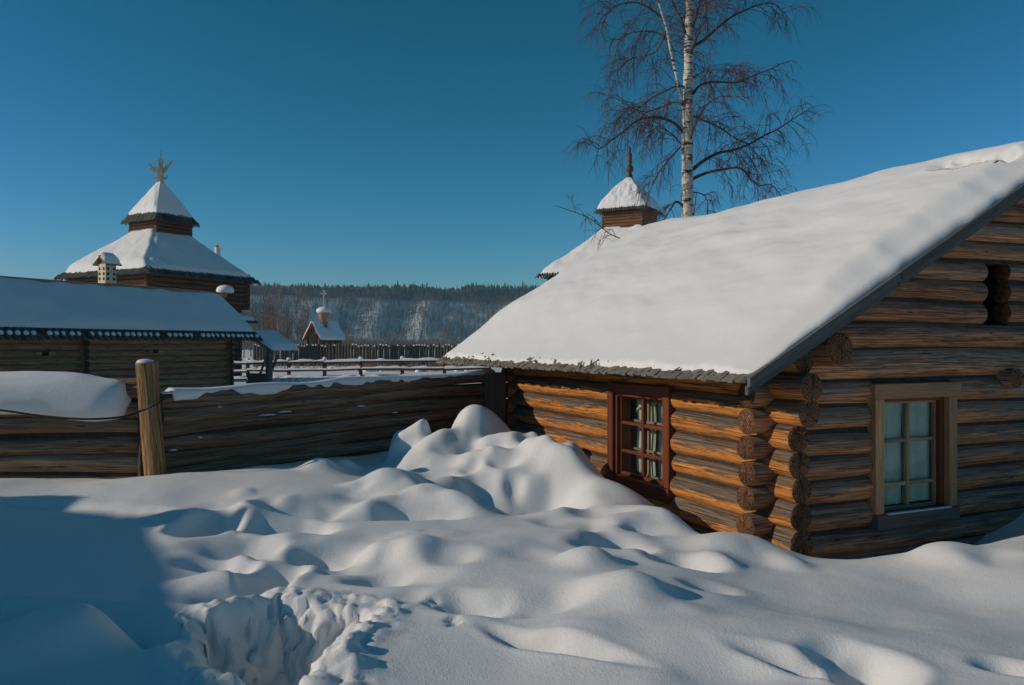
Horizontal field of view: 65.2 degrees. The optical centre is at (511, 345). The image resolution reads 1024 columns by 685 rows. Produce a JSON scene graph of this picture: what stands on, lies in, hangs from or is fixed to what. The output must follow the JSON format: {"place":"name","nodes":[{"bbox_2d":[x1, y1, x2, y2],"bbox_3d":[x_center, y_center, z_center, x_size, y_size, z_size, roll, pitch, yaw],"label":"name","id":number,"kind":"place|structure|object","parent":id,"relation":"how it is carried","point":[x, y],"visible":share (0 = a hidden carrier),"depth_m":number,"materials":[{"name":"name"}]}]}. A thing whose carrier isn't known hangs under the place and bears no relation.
{"place":"outdoors","nodes":[
{"label":"outdoors","id":0,"kind":"place"},
{"bbox_2d":[136,359,153,362],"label":"snow cap","id":1,"kind":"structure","parent":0,"point":[144,360],"depth_m":7.82,"materials":[{"name":"white snow"}]},
{"bbox_2d":[65,229,251,277],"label":"roof snow","id":2,"kind":"structure","parent":0,"point":[145,247],"depth_m":40.24,"materials":[{"name":"white snow"}]},
{"bbox_2d":[128,181,191,217],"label":"roof snow","id":3,"kind":"structure","parent":0,"point":[160,196],"depth_m":41.40,"materials":[{"name":"white snow"}]},
{"bbox_2d":[244,293,513,341],"bbox_3d":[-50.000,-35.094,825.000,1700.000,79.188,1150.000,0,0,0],"label":"hill","id":4,"kind":"structure","parent":0,"point":[436,308],"depth_m":718.75,"materials":[{"name":"white snow"}]},
{"bbox_2d":[242,283,524,349],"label":"hillside birchwood","id":5,"kind":"object","parent":4,"relation":"on","point":[334,294],"visible":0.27,"depth_m":718.04,"materials":[{"name":"grey plant"}]},
{"bbox_2d":[250,280,543,300],"bbox_3d":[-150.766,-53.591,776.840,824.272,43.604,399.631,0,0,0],"label":"hilltop forest","id":6,"kind":"object","parent":4,"relation":"on","point":[469,289],"visible":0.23,"depth_m":793.23,"materials":[{"name":"plant"}]},
{"bbox_2d":[0,349,1023,684],"bbox_3d":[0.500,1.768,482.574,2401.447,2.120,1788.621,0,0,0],"label":"ground","id":7,"kind":"structure","parent":0,"point":[478,545],"depth_m":4.80,"materials":[{"name":"white snow"}]},
{"bbox_2d":[0,378,137,478],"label":"log fence","id":8,"kind":"object","parent":7,"relation":"on","point":[42,447],"visible":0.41,"depth_m":7.93,"materials":[{"name":"brown wood"}]},
{"bbox_2d":[0,371,130,421],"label":"snow roll","id":9,"kind":"object","parent":8,"relation":"on","point":[67,394],"visible":0.86,"depth_m":7.77,"materials":[{"name":"white snow"}]},
{"bbox_2d":[92,255,121,283],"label":"bird house","id":10,"kind":"structure","parent":7,"relation":"on","point":[106,272],"depth_m":26.86,"materials":[{"name":"beige paint"}]},
{"bbox_2d":[94,252,119,263],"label":"roof snow","id":11,"kind":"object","parent":10,"relation":"on","point":[110,258],"visible":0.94,"depth_m":26.83,"materials":[{"name":"white snow"}]},
{"bbox_2d":[0,276,295,391],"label":"log house","id":12,"kind":"structure","parent":7,"relation":"on","point":[197,360],"depth_m":25.79,"materials":[{"name":"brown wood"}]},
{"bbox_2d":[0,277,258,336],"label":"roof snow","id":13,"kind":"structure","parent":12,"relation":"on","point":[27,303],"depth_m":25.64,"materials":[{"name":"white snow"}]},
{"bbox_2d":[216,285,233,292],"bbox_3d":[-11.201,-2.205,31.243,0.680,0.310,0.663,0,0,0],"label":"snow lump","id":14,"kind":"object","parent":12,"relation":"on","point":[225,288],"visible":0.96,"depth_m":31.01,"materials":[{"name":"white snow"}]},
{"bbox_2d":[254,330,298,349],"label":"porch snow","id":15,"kind":"structure","parent":12,"relation":"on","point":[274,340],"depth_m":30.18,"materials":[{"name":"white snow"}]},
{"bbox_2d":[135,361,166,475],"bbox_3d":[-3.551,0.838,7.895,0.328,1.360,0.214,0,0,0],"label":"fence post","id":16,"kind":"object","parent":7,"relation":"on","point":[151,427],"visible":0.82,"depth_m":7.81,"materials":[{"name":"brown wood"}]},
{"bbox_2d":[53,154,260,375],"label":"watch tower","id":17,"kind":"structure","parent":7,"relation":"on","point":[238,300],"depth_m":40.83,"materials":[{"name":"wood"}]},
{"bbox_2d":[238,312,254,320],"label":"hood snow","id":18,"kind":"structure","parent":17,"relation":"on","point":[247,317],"depth_m":42.28,"materials":[{"name":"white snow"}]},
{"bbox_2d":[213,242,222,255],"bbox_3d":[-22.816,-2.888,62.000,1.000,10.176,0.951,0,0,0],"label":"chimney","id":19,"kind":"object","parent":7,"relation":"on","point":[217,246],"visible":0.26,"depth_m":61.90,"materials":[{"name":"white metal"}]},
{"bbox_2d":[242,310,253,357],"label":"bare tree","id":20,"kind":"object","parent":7,"relation":"on","point":[243,337],"visible":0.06,"depth_m":169.75,"materials":[{"name":"plant"}]},
{"bbox_2d":[246,300,252,356],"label":"bare tree","id":21,"kind":"object","parent":7,"relation":"on","point":[250,324],"visible":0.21,"depth_m":189.95,"materials":[{"name":"plant"}]},
{"bbox_2d":[249,300,258,343],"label":"bare tree","id":22,"kind":"object","parent":7,"relation":"on","point":[253,316],"visible":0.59,"depth_m":165.85,"materials":[{"name":"plant"}]},
{"bbox_2d":[255,298,266,329],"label":"bare tree","id":23,"kind":"object","parent":7,"relation":"on","point":[263,305],"visible":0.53,"depth_m":163.53,"materials":[{"name":"brown plant"}]},
{"bbox_2d":[258,290,273,329],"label":"bare tree","id":24,"kind":"object","parent":7,"relation":"on","point":[265,325],"visible":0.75,"depth_m":153.90,"materials":[{"name":"plant"}]},
{"bbox_2d":[260,287,279,329],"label":"bare tree","id":25,"kind":"object","parent":7,"relation":"on","point":[270,297],"visible":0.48,"depth_m":163.95,"materials":[{"name":"plant"}]},
{"bbox_2d":[263,295,276,329],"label":"bare tree","id":26,"kind":"object","parent":7,"relation":"on","point":[270,307],"visible":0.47,"depth_m":160.96,"materials":[{"name":"brown plant"}]},
{"bbox_2d":[264,300,277,327],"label":"bare tree","id":27,"kind":"object","parent":7,"relation":"on","point":[272,315],"visible":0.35,"depth_m":177.62,"materials":[{"name":"brown plant"}]},
{"bbox_2d":[272,283,289,332],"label":"bare tree","id":28,"kind":"object","parent":7,"relation":"on","point":[278,314],"visible":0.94,"depth_m":149.38,"materials":[{"name":"grey plant"}]},
{"bbox_2d":[280,300,292,338],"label":"bare tree","id":29,"kind":"object","parent":7,"relation":"on","point":[287,321],"visible":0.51,"depth_m":198.21,"materials":[{"name":"plant"}]},
{"bbox_2d":[282,304,292,337],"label":"bare tree","id":30,"kind":"object","parent":7,"relation":"on","point":[285,335],"visible":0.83,"depth_m":172.91,"materials":[{"name":"brown plant"}]},
{"bbox_2d":[282,304,295,339],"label":"bare tree","id":31,"kind":"object","parent":7,"relation":"on","point":[288,325],"visible":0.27,"depth_m":218.84,"materials":[{"name":"plant"}]},
{"bbox_2d":[289,312,294,341],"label":"bare tree","id":32,"kind":"object","parent":7,"relation":"on","point":[291,338],"visible":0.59,"depth_m":228.99,"materials":[{"name":"brown plant"}]},
{"bbox_2d":[291,294,303,342],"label":"bare tree","id":33,"kind":"object","parent":7,"relation":"on","point":[296,320],"visible":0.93,"depth_m":159.33,"materials":[{"name":"plant"}]},
{"bbox_2d":[296,295,308,344],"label":"bare tree","id":34,"kind":"object","parent":7,"relation":"on","point":[304,330],"visible":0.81,"depth_m":157.25,"materials":[{"name":"plant"}]},
{"bbox_2d":[297,308,307,344],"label":"bare tree","id":35,"kind":"object","parent":7,"relation":"on","point":[301,309],"visible":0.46,"depth_m":224.04,"materials":[{"name":"plant"}]},
{"bbox_2d":[302,305,310,333],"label":"bare tree","id":36,"kind":"object","parent":7,"relation":"on","point":[306,316],"visible":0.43,"depth_m":209.81,"materials":[{"name":"plant"}]},
{"bbox_2d":[138,372,505,476],"bbox_3d":[-1.932,1.034,9.897,0.351,1.295,5.300,0,0,43],"label":"log fence","id":37,"kind":"object","parent":7,"relation":"on","point":[234,431],"visible":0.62,"depth_m":9.29,"materials":[{"name":"brown wood"}]},
{"bbox_2d":[0,395,170,419],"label":"cable","id":38,"kind":"object","parent":37,"relation":"attached to","point":[105,418],"visible":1,"depth_m":7.51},
{"bbox_2d":[160,369,494,400],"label":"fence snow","id":39,"kind":"structure","parent":37,"relation":"on","point":[262,388],"depth_m":9.07,"materials":[{"name":"white snow"}]},
{"bbox_2d":[303,290,341,358],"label":"chapel","id":40,"kind":"structure","parent":7,"relation":"on","point":[311,335],"depth_m":95.59,"materials":[{"name":"brown wood"}]},
{"bbox_2d":[310,333,316,344],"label":"doorway","id":41,"kind":"structure","parent":40,"relation":"in","point":[313,337],"depth_m":95.03,"materials":[{"name":"brown wood"}]},
{"bbox_2d":[316,307,330,312],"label":"snow cap","id":42,"kind":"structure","parent":40,"relation":"on","point":[323,309],"depth_m":96.02,"materials":[{"name":"white snow"}]},
{"bbox_2d":[303,320,344,339],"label":"roof snow","id":43,"kind":"structure","parent":40,"relation":"on","point":[332,331],"depth_m":95.85,"materials":[{"name":"white snow"}]},
{"bbox_2d":[343,322,351,345],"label":"bare tree","id":44,"kind":"object","parent":7,"relation":"on","point":[350,341],"visible":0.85,"depth_m":204.07,"materials":[{"name":"brown plant"}]},
{"bbox_2d":[242,366,469,371],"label":"snow clumps","id":45,"kind":"object","parent":7,"relation":"on","point":[331,367],"visible":0.16,"depth_m":60.72,"materials":[{"name":"white snow"}]},
{"bbox_2d":[253,341,465,366],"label":"palisade","id":46,"kind":"object","parent":7,"relation":"on","point":[395,352],"visible":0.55,"depth_m":85.93,"materials":[{"name":"brown wood"}]},
{"bbox_2d":[255,344,458,346],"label":"snow on fence","id":47,"kind":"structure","parent":46,"relation":"on","point":[374,345],"depth_m":85.96,"materials":[{"name":"white snow"}]},
{"bbox_2d":[254,359,464,368],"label":"dry weeds","id":48,"kind":"object","parent":7,"relation":"on","point":[346,365],"visible":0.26,"depth_m":72.75,"materials":[{"name":"brown plant"}]},
{"bbox_2d":[234,360,490,383],"bbox_3d":[-7.301,1.251,35.964,12.770,1.426,0.260,0,0,0],"label":"rail fence","id":49,"kind":"object","parent":7,"relation":"on","point":[325,371],"visible":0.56,"depth_m":35.86,"materials":[{"name":"brown wood"}]},
{"bbox_2d":[234,356,484,379],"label":"rail snow","id":50,"kind":"structure","parent":49,"relation":"on","point":[402,358],"depth_m":35.84,"materials":[{"name":"white snow"}]},
{"bbox_2d":[358,366,442,371],"bbox_3d":[-8.266,1.920,59.945,6.600,0.720,0.150,0,0,0],"label":"paling","id":51,"kind":"object","parent":7,"relation":"on","point":[409,370],"visible":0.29,"depth_m":59.98,"materials":[{"name":"brown wood"}]},
{"bbox_2d":[535,146,664,280],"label":"watch tower","id":52,"kind":"structure","parent":7,"relation":"on","point":[615,216],"depth_m":44.95,"materials":[{"name":"wood"}]},
{"bbox_2d":[539,224,641,277],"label":"roof snow","id":53,"kind":"structure","parent":52,"relation":"on","point":[582,251],"depth_m":44.36,"materials":[{"name":"white snow"}]},
{"bbox_2d":[557,0,833,247],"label":"birch tree","id":54,"kind":"object","parent":7,"relation":"on","point":[687,128],"visible":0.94,"depth_m":19.94,"materials":[{"name":"brown plant"}]},
{"bbox_2d":[435,160,1023,558],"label":"log cabin","id":55,"kind":"object","parent":7,"relation":"on","point":[796,447],"visible":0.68,"depth_m":7.69,"materials":[{"name":"brown wood"}]},
{"bbox_2d":[606,382,675,501],"bbox_3d":[1.507,1.012,8.790,0.377,1.175,1.520,0,0,-24],"label":"window","id":56,"kind":"structure","parent":55,"relation":"in","point":[640,430],"depth_m":8.91,"materials":[{"name":"red paint"}]},
{"bbox_2d":[867,382,960,529],"bbox_3d":[3.790,1.020,7.631,1.150,1.330,0.255,0,0,-24],"label":"window","id":57,"kind":"structure","parent":55,"relation":"in","point":[929,409],"depth_m":7.66,"materials":[{"name":"brown wood"}]},
{"bbox_2d":[0,0,1023,290],"label":"sky","id":58,"kind":"structure","parent":0,"point":[320,142],"materials":[{"name":"blue"}]},
{"bbox_2d":[597,177,660,210],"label":"roof snow","id":59,"kind":"structure","parent":0,"point":[617,195],"depth_m":45.14,"materials":[{"name":"white snow"}]},
{"bbox_2d":[444,141,1023,374],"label":"roof snow","id":60,"kind":"structure","parent":0,"point":[750,288],"depth_m":8.56,"materials":[{"name":"white snow"}]},
{"bbox_2d":[886,506,951,514],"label":"sill snow","id":61,"kind":"structure","parent":0,"point":[917,510],"depth_m":7.49,"materials":[{"name":"white snow"}]},
{"bbox_3d":[-7.136,1.648,31.500,4.800,0.512,1.046,0,0,0],"label":"log stack","id":62,"kind":"object","parent":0,"visible":0},
{"bbox_2d":[273,377,330,381],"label":"stack snow","id":63,"kind":"structure","parent":62,"relation":"on","point":[300,379],"depth_m":31.08,"materials":[{"name":"white snow"}]}
]}

